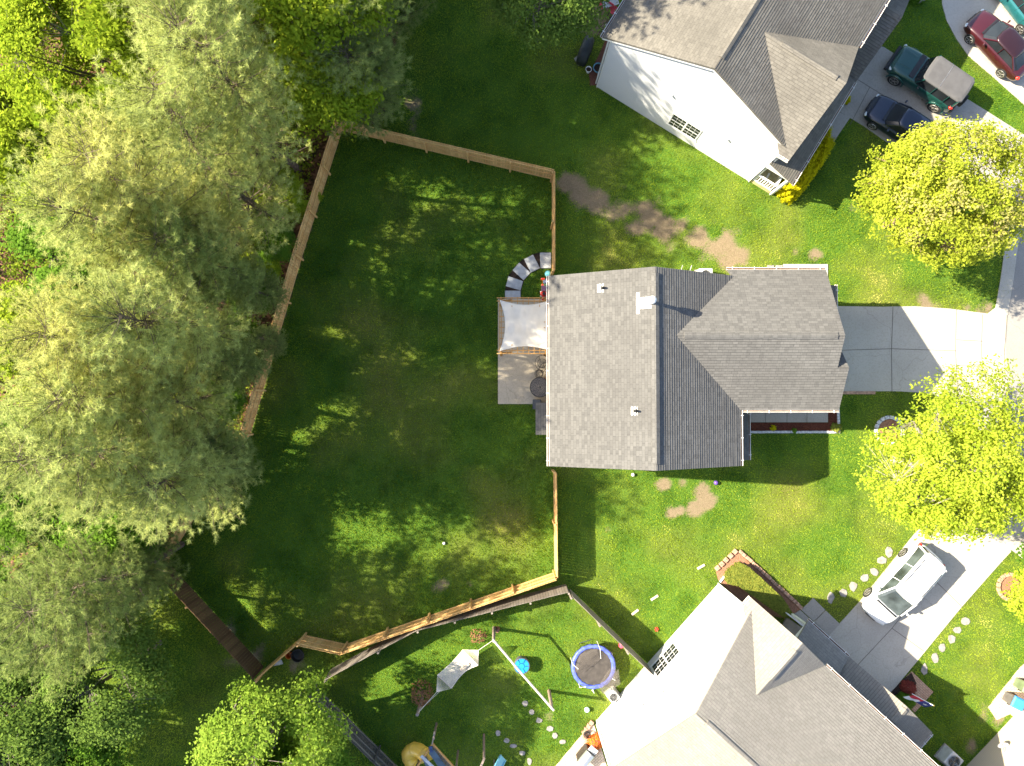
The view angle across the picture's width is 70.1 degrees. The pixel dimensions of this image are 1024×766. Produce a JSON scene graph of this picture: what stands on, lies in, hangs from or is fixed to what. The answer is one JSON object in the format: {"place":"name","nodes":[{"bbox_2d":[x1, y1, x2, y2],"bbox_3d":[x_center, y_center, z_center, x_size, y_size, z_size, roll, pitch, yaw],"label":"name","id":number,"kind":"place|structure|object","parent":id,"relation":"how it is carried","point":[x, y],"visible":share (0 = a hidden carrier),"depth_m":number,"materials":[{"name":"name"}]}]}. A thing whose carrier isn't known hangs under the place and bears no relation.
{"place":"outdoors","nodes":[
{"label":"outdoors","id":0,"kind":"place"},
{"bbox_2d":[0,0,1023,765],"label":"lawn","id":1,"kind":"structure","parent":0,"point":[724,248],"depth_m":41.98,"materials":[{"name":"green plant"}]},
{"bbox_2d":[0,595,49,711],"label":"broadleaf tree","id":2,"kind":"object","parent":1,"relation":"on","point":[5,681],"visible":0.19,"depth_m":34.21,"materials":[{"name":"green plant"}]},
{"bbox_2d":[0,517,75,601],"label":"broadleaf tree","id":3,"kind":"object","parent":1,"relation":"on","point":[10,531],"visible":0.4,"depth_m":35.54,"materials":[{"name":"green plant"}]},
{"bbox_2d":[0,57,78,200],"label":"broadleaf tree","id":4,"kind":"object","parent":1,"relation":"on","point":[12,124],"visible":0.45,"depth_m":34.66,"materials":[{"name":"green plant"}]},
{"bbox_2d":[0,276,90,382],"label":"broadleaf tree","id":5,"kind":"object","parent":1,"relation":"on","point":[7,315],"visible":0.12,"depth_m":35.43,"materials":[{"name":"green plant"}]},
{"bbox_2d":[0,663,96,765],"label":"broadleaf tree","id":6,"kind":"object","parent":1,"relation":"on","point":[34,740],"visible":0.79,"depth_m":33.32,"materials":[{"name":"green plant"}]},
{"bbox_2d":[0,403,96,537],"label":"broadleaf tree","id":7,"kind":"object","parent":1,"relation":"on","point":[6,506],"visible":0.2,"depth_m":34.59,"materials":[{"name":"green plant"}]},
{"bbox_2d":[1,0,137,82],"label":"broadleaf tree","id":8,"kind":"object","parent":1,"relation":"on","point":[66,59],"visible":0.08,"depth_m":35.92,"materials":[{"name":"green plant"}]},
{"bbox_2d":[0,204,139,313],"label":"broadleaf tree","id":9,"kind":"object","parent":1,"relation":"on","point":[21,243],"visible":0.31,"depth_m":34.91,"materials":[{"name":"green plant"}]},
{"bbox_2d":[0,577,159,703],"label":"pine tree","id":10,"kind":"object","parent":1,"relation":"on","point":[75,652],"visible":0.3,"depth_m":30.68,"materials":[{"name":"green plant"}]},
{"bbox_2d":[0,0,172,152],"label":"broadleaf tree","id":11,"kind":"object","parent":1,"relation":"on","point":[90,28],"visible":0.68,"depth_m":32.30,"materials":[{"name":"green plant"}]},
{"bbox_2d":[13,136,163,226],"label":"broadleaf tree","id":12,"kind":"object","parent":1,"relation":"on","point":[47,156],"visible":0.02,"depth_m":34.76,"materials":[{"name":"green plant"}]},
{"bbox_2d":[0,517,184,680],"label":"pine tree","id":13,"kind":"object","parent":1,"relation":"on","point":[48,593],"visible":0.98,"depth_m":29.57,"materials":[{"name":"green plant"}]},
{"bbox_2d":[53,709,134,765],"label":"broadleaf tree","id":14,"kind":"object","parent":1,"relation":"on","point":[92,756],"visible":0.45,"depth_m":34.60,"materials":[{"name":"green plant"}]},
{"bbox_2d":[0,372,210,538],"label":"pine tree","id":15,"kind":"object","parent":1,"relation":"on","point":[86,474],"visible":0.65,"depth_m":27.13,"materials":[{"name":"green plant"}]},
{"bbox_2d":[27,607,184,753],"bbox_3d":[-19.708,14.189,36.986,6.623,8.669,7.138,-15,89,-1],"label":"broadleaf tree","id":16,"kind":"object","parent":1,"relation":"on","point":[135,661],"visible":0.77,"depth_m":34.03,"materials":[{"name":"green plant"}]},
{"bbox_2d":[44,489,171,570],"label":"broadleaf tree","id":17,"kind":"object","parent":1,"relation":"on","point":[109,536],"visible":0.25,"depth_m":35.06,"materials":[{"name":"green plant"}]},
{"bbox_2d":[0,148,223,314],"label":"pine tree","id":18,"kind":"object","parent":1,"relation":"on","point":[72,229],"visible":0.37,"depth_m":26.40,"materials":[{"name":"green plant"}]},
{"bbox_2d":[0,271,234,425],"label":"pine tree","id":19,"kind":"object","parent":1,"relation":"on","point":[60,341],"visible":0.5,"depth_m":25.85,"materials":[{"name":"green plant"}]},
{"bbox_2d":[0,325,240,466],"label":"pine tree","id":20,"kind":"object","parent":1,"relation":"on","point":[203,400],"visible":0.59,"depth_m":28.20,"materials":[{"name":"green plant"}]},
{"bbox_2d":[90,525,193,622],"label":"pine tree","id":21,"kind":"object","parent":1,"relation":"on","point":[154,574],"visible":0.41,"depth_m":36.63,"materials":[{"name":"green plant"}]},
{"bbox_2d":[17,77,267,288],"bbox_3d":[-14.737,-7.229,32.773,7.000,18.468,6.484,-27,89,-2],"label":"pine tree","id":22,"kind":"object","parent":1,"relation":"on","point":[102,143],"visible":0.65,"depth_m":26.92,"materials":[{"name":"green plant"}]},
{"bbox_2d":[45,244,264,400],"bbox_3d":[-15.016,-2.385,32.943,6.380,17.850,7.116,38,88,0],"label":"pine tree","id":23,"kind":"object","parent":1,"relation":"on","point":[144,299],"visible":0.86,"depth_m":27.74,"materials":[{"name":"green plant"}]},
{"bbox_2d":[92,394,262,547],"bbox_3d":[-15.859,4.435,35.014,6.935,13.288,7.735,21,88,0],"label":"pine tree","id":24,"kind":"object","parent":1,"relation":"on","point":[176,495],"visible":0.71,"depth_m":31.49,"materials":[{"name":"green plant"}]},
{"bbox_2d":[0,4,375,721],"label":"undergrowth","id":25,"kind":"object","parent":1,"relation":"on","point":[32,264],"visible":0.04,"depth_m":41.23,"materials":[{"name":"green plant"}]},
{"bbox_2d":[111,197,264,315],"bbox_3d":[-14.050,-5.333,34.245,4.864,15.422,5.364,-28,89,-2],"label":"pine tree","id":26,"kind":"object","parent":1,"relation":"on","point":[213,260],"visible":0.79,"depth_m":29.77,"materials":[{"name":"green plant"}]},
{"bbox_2d":[103,0,282,112],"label":"pine tree","id":27,"kind":"object","parent":1,"relation":"on","point":[245,42],"visible":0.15,"depth_m":30.25,"materials":[{"name":"green plant"}]},
{"bbox_2d":[88,41,304,256],"bbox_3d":[-13.340,-9.629,33.515,6.961,17.164,6.242,31,88,0],"label":"pine tree","id":28,"kind":"object","parent":1,"relation":"on","point":[148,111],"visible":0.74,"depth_m":29.48,"materials":[{"name":"green plant"}]},
{"bbox_2d":[146,402,265,508],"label":"pine tree","id":29,"kind":"object","parent":1,"relation":"on","point":[220,443],"visible":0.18,"depth_m":35.76,"materials":[{"name":"green plant"}]},
{"bbox_2d":[161,565,262,680],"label":"fence","id":30,"kind":"object","parent":1,"relation":"on","point":[247,660],"visible":0.86,"depth_m":40.41,"materials":[{"name":"brown wood"}]},
{"bbox_2d":[126,0,312,187],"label":"pine tree","id":31,"kind":"object","parent":1,"relation":"on","point":[255,114],"visible":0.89,"depth_m":29.32,"materials":[{"name":"green plant"}]},
{"bbox_2d":[201,387,250,423],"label":"broadleaf tree","id":32,"kind":"object","parent":1,"relation":"on","point":[241,400],"visible":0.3,"depth_m":39.07,"materials":[{"name":"green plant"}]},
{"bbox_2d":[182,328,274,400],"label":"pine tree","id":33,"kind":"object","parent":1,"relation":"on","point":[250,366],"visible":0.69,"depth_m":36.33,"materials":[{"name":"green plant"}]},
{"bbox_2d":[158,122,340,568],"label":"fence","id":34,"kind":"object","parent":1,"relation":"on","point":[311,209],"visible":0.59,"depth_m":41.01,"materials":[{"name":"brown wood"}]},
{"bbox_2d":[215,254,290,321],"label":"pine tree","id":35,"kind":"object","parent":1,"relation":"on","point":[258,299],"visible":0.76,"depth_m":36.83,"materials":[{"name":"green plant"}]},
{"bbox_2d":[239,250,283,285],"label":"broadleaf tree","id":36,"kind":"object","parent":1,"relation":"on","point":[276,267],"visible":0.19,"depth_m":39.29,"materials":[{"name":"green plant"}]},
{"bbox_2d":[249,321,288,361],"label":"pine tree","id":37,"kind":"object","parent":1,"relation":"on","point":[277,340],"visible":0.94,"depth_m":39.19,"materials":[{"name":"green plant"}]},
{"bbox_2d":[184,661,356,765],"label":"broadleaf tree","id":38,"kind":"object","parent":1,"relation":"on","point":[229,739],"visible":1,"depth_m":33.57,"materials":[{"name":"green plant"}]},
{"bbox_2d":[248,218,302,266],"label":"broadleaf tree","id":39,"kind":"object","parent":1,"relation":"on","point":[282,254],"visible":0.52,"depth_m":39.00,"materials":[{"name":"green plant"}]},
{"bbox_2d":[251,167,309,224],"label":"broadleaf tree","id":40,"kind":"object","parent":1,"relation":"on","point":[295,196],"visible":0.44,"depth_m":39.02,"materials":[{"name":"green plant"}]},
{"bbox_2d":[259,726,355,765],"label":"broadleaf tree","id":41,"kind":"object","parent":1,"relation":"on","point":[285,751],"visible":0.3,"depth_m":36.01,"materials":[{"name":"green plant"}]},
{"bbox_2d":[225,0,409,70],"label":"broadleaf tree","id":42,"kind":"object","parent":1,"relation":"on","point":[294,27],"visible":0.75,"depth_m":32.12,"materials":[{"name":"green plant"}]},
{"bbox_2d":[254,9,386,152],"bbox_3d":[-9.812,-15.582,37.704,7.309,9.214,7.237,-4,88,-1],"label":"broadleaf tree","id":43,"kind":"object","parent":1,"relation":"on","point":[323,99],"visible":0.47,"depth_m":34.80,"materials":[{"name":"green plant"}]},
{"bbox_2d":[309,684,396,765],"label":"fence","id":44,"kind":"object","parent":1,"relation":"on","point":[363,745],"visible":0.59,"depth_m":40.55,"materials":[{"name":"grey wood"}]},
{"bbox_2d":[295,9,413,139],"bbox_3d":[-7.920,-15.404,37.372,6.087,9.929,5.638,-41,89,-2],"label":"pine tree","id":45,"kind":"object","parent":1,"relation":"on","point":[369,58],"visible":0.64,"depth_m":34.48,"materials":[{"name":"green plant"}]},
{"bbox_2d":[296,0,436,62],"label":"broadleaf tree","id":46,"kind":"object","parent":1,"relation":"on","point":[403,19],"visible":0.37,"depth_m":35.48,"materials":[{"name":"green plant"}]},
{"bbox_2d":[416,697,422,716],"bbox_3d":[-5.100,17.906,40.388,0.230,2.103,0.220,0,88,-1],"label":"hammock post","id":47,"kind":"object","parent":1,"relation":"on","point":[418,710],"visible":0.74,"depth_m":39.92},
{"bbox_2d":[418,641,491,712],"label":"hammock","id":48,"kind":"object","parent":47,"relation":"hanging from","point":[462,658],"visible":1,"depth_m":40.52,"materials":[{"name":"fabric"}]},
{"bbox_2d":[411,678,432,708],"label":"shrub","id":49,"kind":"object","parent":1,"relation":"on","point":[422,695],"visible":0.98,"depth_m":40.61,"materials":[{"name":"brown plant"}]},
{"bbox_2d":[297,570,556,654],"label":"fence","id":50,"kind":"object","parent":1,"relation":"on","point":[314,643],"visible":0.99,"depth_m":40.50,"materials":[{"name":"brown wood"}]},
{"bbox_2d":[417,722,458,765],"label":"play set","id":51,"kind":"object","parent":1,"relation":"on","point":[435,755],"visible":0.94,"depth_m":39.03,"materials":[{"name":"wood"}]},
{"bbox_2d":[401,741,431,765],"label":"tube slide","id":52,"kind":"object","parent":51,"relation":"attached to","point":[412,752],"visible":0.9,"depth_m":39.75,"materials":[{"name":"yellow plastic"}]},
{"bbox_2d":[337,122,554,180],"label":"fence","id":53,"kind":"object","parent":1,"relation":"on","point":[426,145],"visible":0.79,"depth_m":41.31,"materials":[{"name":"brown wood"}]},
{"bbox_2d":[324,584,569,682],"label":"fence","id":54,"kind":"object","parent":1,"relation":"on","point":[379,646],"visible":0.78,"depth_m":40.43,"materials":[{"name":"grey wood"}]},
{"bbox_2d":[514,656,529,673],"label":"water table","id":55,"kind":"object","parent":1,"relation":"on","point":[522,664],"visible":0.89,"depth_m":40.96,"materials":[{"name":"blue plastic"}]},
{"bbox_2d":[492,626,554,710],"bbox_3d":[0.568,15.722,40.345,0.209,2.489,5.013,-41,89,-2],"label":"timber swing","id":56,"kind":"object","parent":1,"relation":"on","point":[550,705],"visible":1,"depth_m":39.14,"materials":[{"name":"wood"}]},
{"bbox_2d":[505,252,550,290],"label":"stepping stones","id":57,"kind":"object","parent":1,"relation":"on","point":[513,274],"visible":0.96,"depth_m":42.21,"materials":[{"name":"grey stone"}]},
{"bbox_2d":[486,0,616,58],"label":"broadleaf tree","id":58,"kind":"object","parent":1,"relation":"on","point":[556,19],"visible":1,"depth_m":36.08,"materials":[{"name":"green plant"}]},
{"bbox_2d":[550,171,554,275],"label":"fence","id":59,"kind":"object","parent":1,"relation":"on","point":[552,227],"visible":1,"depth_m":41.25,"materials":[{"name":"brown wood"}]},
{"bbox_2d":[551,469,557,577],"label":"fence","id":60,"kind":"object","parent":1,"relation":"on","point":[555,569],"visible":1,"depth_m":40.51,"materials":[{"name":"brown wood"}]},
{"bbox_2d":[556,724,606,765],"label":"terrace","id":61,"kind":"structure","parent":1,"relation":"on","point":[569,758],"depth_m":41.47,"materials":[{"name":"white concrete"}]},
{"bbox_2d":[575,743,597,765],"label":"grill","id":62,"kind":"object","parent":61,"relation":"on","point":[585,754],"visible":1,"depth_m":40.61,"materials":[{"name":"metal"}]},
{"bbox_2d":[574,35,594,66],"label":"covered grill","id":63,"kind":"object","parent":1,"relation":"on","point":[581,58],"visible":0.99,"depth_m":41.66,"materials":[{"name":"fabric"}]},
{"bbox_2d":[569,639,615,692],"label":"trampoline","id":64,"kind":"object","parent":1,"relation":"on","point":[593,668],"visible":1,"depth_m":40.91,"materials":[{"name":"fabric"}]},
{"bbox_2d":[589,41,608,85],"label":"mulch bed","id":65,"kind":"object","parent":1,"relation":"on","point":[593,74],"visible":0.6,"depth_m":42.59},
{"bbox_2d":[568,589,653,675],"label":"fence","id":66,"kind":"object","parent":1,"relation":"on","point":[611,632],"visible":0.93,"depth_m":40.53,"materials":[{"name":"grey wood"}]},
{"bbox_2d":[536,267,848,470],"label":"house","id":67,"kind":"structure","parent":1,"relation":"on","point":[655,368],"depth_m":35.54,"materials":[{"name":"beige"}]},
{"bbox_2d":[595,0,908,194],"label":"house","id":68,"kind":"structure","parent":1,"relation":"on","point":[757,92],"depth_m":36.19,"materials":[{"name":"white paint"}]},
{"bbox_2d":[666,113,701,141],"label":"window","id":69,"kind":"structure","parent":68,"relation":"in","point":[676,122],"depth_m":40.99,"materials":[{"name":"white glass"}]},
{"bbox_2d":[716,553,799,618],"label":"mulch bed","id":70,"kind":"object","parent":1,"relation":"on","point":[744,594],"visible":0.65,"depth_m":41.88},
{"bbox_2d":[723,562,792,618],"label":"hedge","id":71,"kind":"object","parent":70,"relation":"on","point":[749,580],"visible":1,"depth_m":41.13,"materials":[{"name":"green plant"}]},
{"bbox_2d":[714,549,802,609],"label":"garden edging","id":72,"kind":"object","parent":1,"relation":"on","point":[756,566],"visible":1,"depth_m":41.80,"materials":[{"name":"brick"}]},
{"bbox_2d":[596,576,938,765],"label":"house","id":73,"kind":"structure","parent":1,"relation":"on","point":[735,681],"depth_m":35.44,"materials":[{"name":"white"}]},
{"bbox_2d":[650,640,680,677],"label":"window","id":74,"kind":"structure","parent":73,"relation":"in","point":[669,654],"depth_m":40.14,"materials":[{"name":"white glass"}]},
{"bbox_2d":[751,412,838,430],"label":"mulch bed","id":75,"kind":"object","parent":1,"relation":"on","point":[798,426],"visible":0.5,"depth_m":42.19,"materials":[{"name":"brown soil"}]},
{"bbox_2d":[751,407,839,432],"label":"garden edging","id":76,"kind":"object","parent":1,"relation":"on","point":[838,416],"visible":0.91,"depth_m":42.10,"materials":[{"name":"stone"}]},
{"bbox_2d":[775,126,834,205],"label":"hedge","id":77,"kind":"object","parent":1,"relation":"on","point":[815,164],"visible":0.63,"depth_m":41.52,"materials":[{"name":"yellow plant"}]},
{"bbox_2d":[906,671,932,711],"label":"brick patch","id":78,"kind":"object","parent":1,"relation":"on","point":[924,692],"visible":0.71,"depth_m":41.87,"materials":[{"name":"red brick"}]},
{"bbox_2d":[850,114,1023,273],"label":"street tree","id":79,"kind":"object","parent":1,"relation":"on","point":[920,153],"visible":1,"depth_m":34.66,"materials":[{"name":"yellow plant"}]},
{"bbox_2d":[851,353,1023,550],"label":"street tree","id":80,"kind":"object","parent":1,"relation":"on","point":[973,498],"visible":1,"depth_m":35.23,"materials":[{"name":"yellow plant"}]},
{"bbox_2d":[933,743,963,765],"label":"air conditioner","id":81,"kind":"object","parent":1,"relation":"on","point":[945,755],"visible":1,"depth_m":41.10,"materials":[{"name":"metal"}]},
{"bbox_2d":[967,711,1023,765],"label":"house","id":82,"kind":"structure","parent":1,"relation":"on","point":[1010,733],"depth_m":41.03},
{"bbox_2d":[988,664,1023,719],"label":"terrace","id":83,"kind":"structure","parent":1,"relation":"on","point":[999,707],"depth_m":41.93,"materials":[{"name":"grey concrete"}]},
{"bbox_2d":[1002,691,1023,711],"bbox_3d":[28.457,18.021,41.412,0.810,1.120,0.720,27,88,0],"label":"sun lounger","id":84,"kind":"object","parent":83,"relation":"on","point":[1015,701],"visible":1,"depth_m":40.90,"materials":[{"name":"blue plastic"}]},
{"bbox_2d":[1000,576,1019,596],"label":"mulch bed","id":85,"kind":"object","parent":1,"relation":"on","point":[1005,581],"visible":0.55,"depth_m":42.13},
{"bbox_2d":[1000,566,1023,624],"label":"shrub","id":86,"kind":"object","parent":85,"relation":"on","point":[1014,601],"visible":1,"depth_m":40.52,"materials":[{"name":"yellow plant"}]},
{"bbox_2d":[498,299,546,403],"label":"patio","id":87,"kind":"structure","parent":0,"point":[516,374],"depth_m":41.95,"materials":[{"name":"concrete"}]},
{"bbox_2d":[497,297,546,355],"bbox_3d":[0.654,-3.066,40.755,2.995,2.725,3.090,0,88,-1],"label":"pergola","id":88,"kind":"object","parent":87,"relation":"on","point":[501,316],"visible":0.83,"depth_m":39.42,"materials":[{"name":"brown wood"}]},
{"bbox_2d":[500,300,546,350],"bbox_3d":[0.743,-3.103,39.424,2.837,0.203,2.790,0,88,-1],"label":"shade sail","id":89,"kind":"object","parent":88,"relation":"attached to","point":[525,325],"visible":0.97,"depth_m":39.41,"materials":[{"name":"fabric"}]},
{"bbox_2d":[530,377,546,396],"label":"patio table","id":90,"kind":"object","parent":87,"relation":"on","point":[538,386],"visible":0.8,"depth_m":41.30,"materials":[{"name":"black plastic"}]},
{"bbox_2d":[750,412,827,421],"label":"path","id":91,"kind":"structure","parent":0,"point":[792,417],"depth_m":42.16,"materials":[{"name":"concrete"}]},
{"bbox_2d":[802,598,824,620],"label":"path","id":92,"kind":"structure","parent":0,"point":[813,609],"depth_m":41.88,"materials":[{"name":"concrete"}]},
{"bbox_2d":[814,610,838,635],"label":"path","id":93,"kind":"structure","parent":0,"point":[826,622],"depth_m":41.88,"materials":[{"name":"concrete"}]},
{"bbox_2d":[827,112,849,138],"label":"path","id":94,"kind":"structure","parent":0,"point":[840,121],"depth_m":42.72,"materials":[{"name":"concrete"}]},
{"bbox_2d":[838,306,1006,429],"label":"driveway","id":95,"kind":"structure","parent":0,"point":[931,331],"depth_m":42.42,"materials":[{"name":"concrete"}]},
{"bbox_2d":[856,309,983,664],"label":"driveway joints","id":96,"kind":"object","parent":95,"relation":"on","point":[891,348],"visible":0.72,"depth_m":42.40,"materials":[{"name":"grey concrete"}]},
{"bbox_2d":[829,498,1023,691],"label":"driveway","id":97,"kind":"structure","parent":0,"point":[889,660],"depth_m":41.99,"materials":[{"name":"concrete"}]},
{"bbox_2d":[862,542,946,625],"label":"parked car","id":98,"kind":"object","parent":97,"relation":"on","point":[909,578],"visible":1,"depth_m":40.65,"materials":[{"name":"white paint"}]},
{"bbox_2d":[840,46,1023,214],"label":"driveway","id":99,"kind":"structure","parent":0,"point":[874,74],"depth_m":42.83,"materials":[{"name":"concrete"}]},
{"bbox_2d":[863,94,941,143],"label":"parked car","id":100,"kind":"object","parent":99,"relation":"on","point":[889,117],"visible":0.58,"depth_m":41.80,"materials":[{"name":"blue paint"}]},
{"bbox_2d":[883,44,974,113],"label":"parked car","id":101,"kind":"object","parent":99,"relation":"on","point":[939,83],"visible":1,"depth_m":41.59,"materials":[{"name":"green paint"}]},
{"bbox_2d":[942,0,1023,104],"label":"driveway","id":102,"kind":"structure","parent":0,"point":[959,14],"depth_m":43.01,"materials":[{"name":"concrete"}]},
{"bbox_2d":[963,9,1023,80],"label":"parked car","id":103,"kind":"object","parent":102,"relation":"on","point":[997,42],"visible":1,"depth_m":42.02,"materials":[{"name":"red paint"}]},
{"bbox_2d":[999,0,1023,34],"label":"parked car","id":104,"kind":"object","parent":102,"relation":"on","point":[1014,9],"visible":0.88,"depth_m":42.36,"materials":[{"name":"teal paint"}]},
{"bbox_2d":[1006,229,1023,542],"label":"road","id":105,"kind":"structure","parent":0,"point":[1015,336],"depth_m":42.56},
{"bbox_2d":[992,225,1023,557],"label":"kerb","id":106,"kind":"structure","parent":105,"relation":"on","point":[1013,543],"depth_m":42.53,"materials":[{"name":"concrete"}]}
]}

